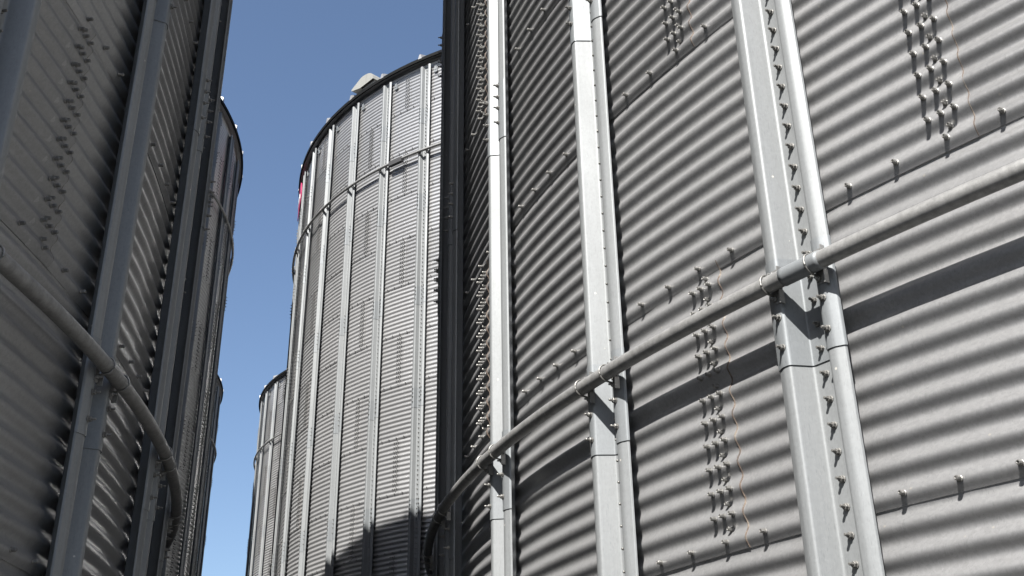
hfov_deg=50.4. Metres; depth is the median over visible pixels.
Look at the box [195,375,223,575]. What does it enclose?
grain silo
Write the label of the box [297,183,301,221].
round sign
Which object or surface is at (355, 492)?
grain silo
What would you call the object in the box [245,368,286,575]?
grain silo
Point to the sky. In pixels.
(290, 65)
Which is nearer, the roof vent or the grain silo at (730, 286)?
the grain silo at (730, 286)
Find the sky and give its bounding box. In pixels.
[202,0,442,575]
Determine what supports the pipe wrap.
hanging from the grain silo at (355, 492)
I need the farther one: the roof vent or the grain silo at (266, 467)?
the grain silo at (266, 467)
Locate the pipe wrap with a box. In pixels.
[388,156,403,167]
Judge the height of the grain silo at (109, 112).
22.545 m
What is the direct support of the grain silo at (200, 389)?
on the ground
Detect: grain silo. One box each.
[0,0,232,575]
[161,97,242,575]
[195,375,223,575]
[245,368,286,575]
[268,49,441,575]
[422,0,1023,575]
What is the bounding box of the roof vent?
[351,73,379,94]

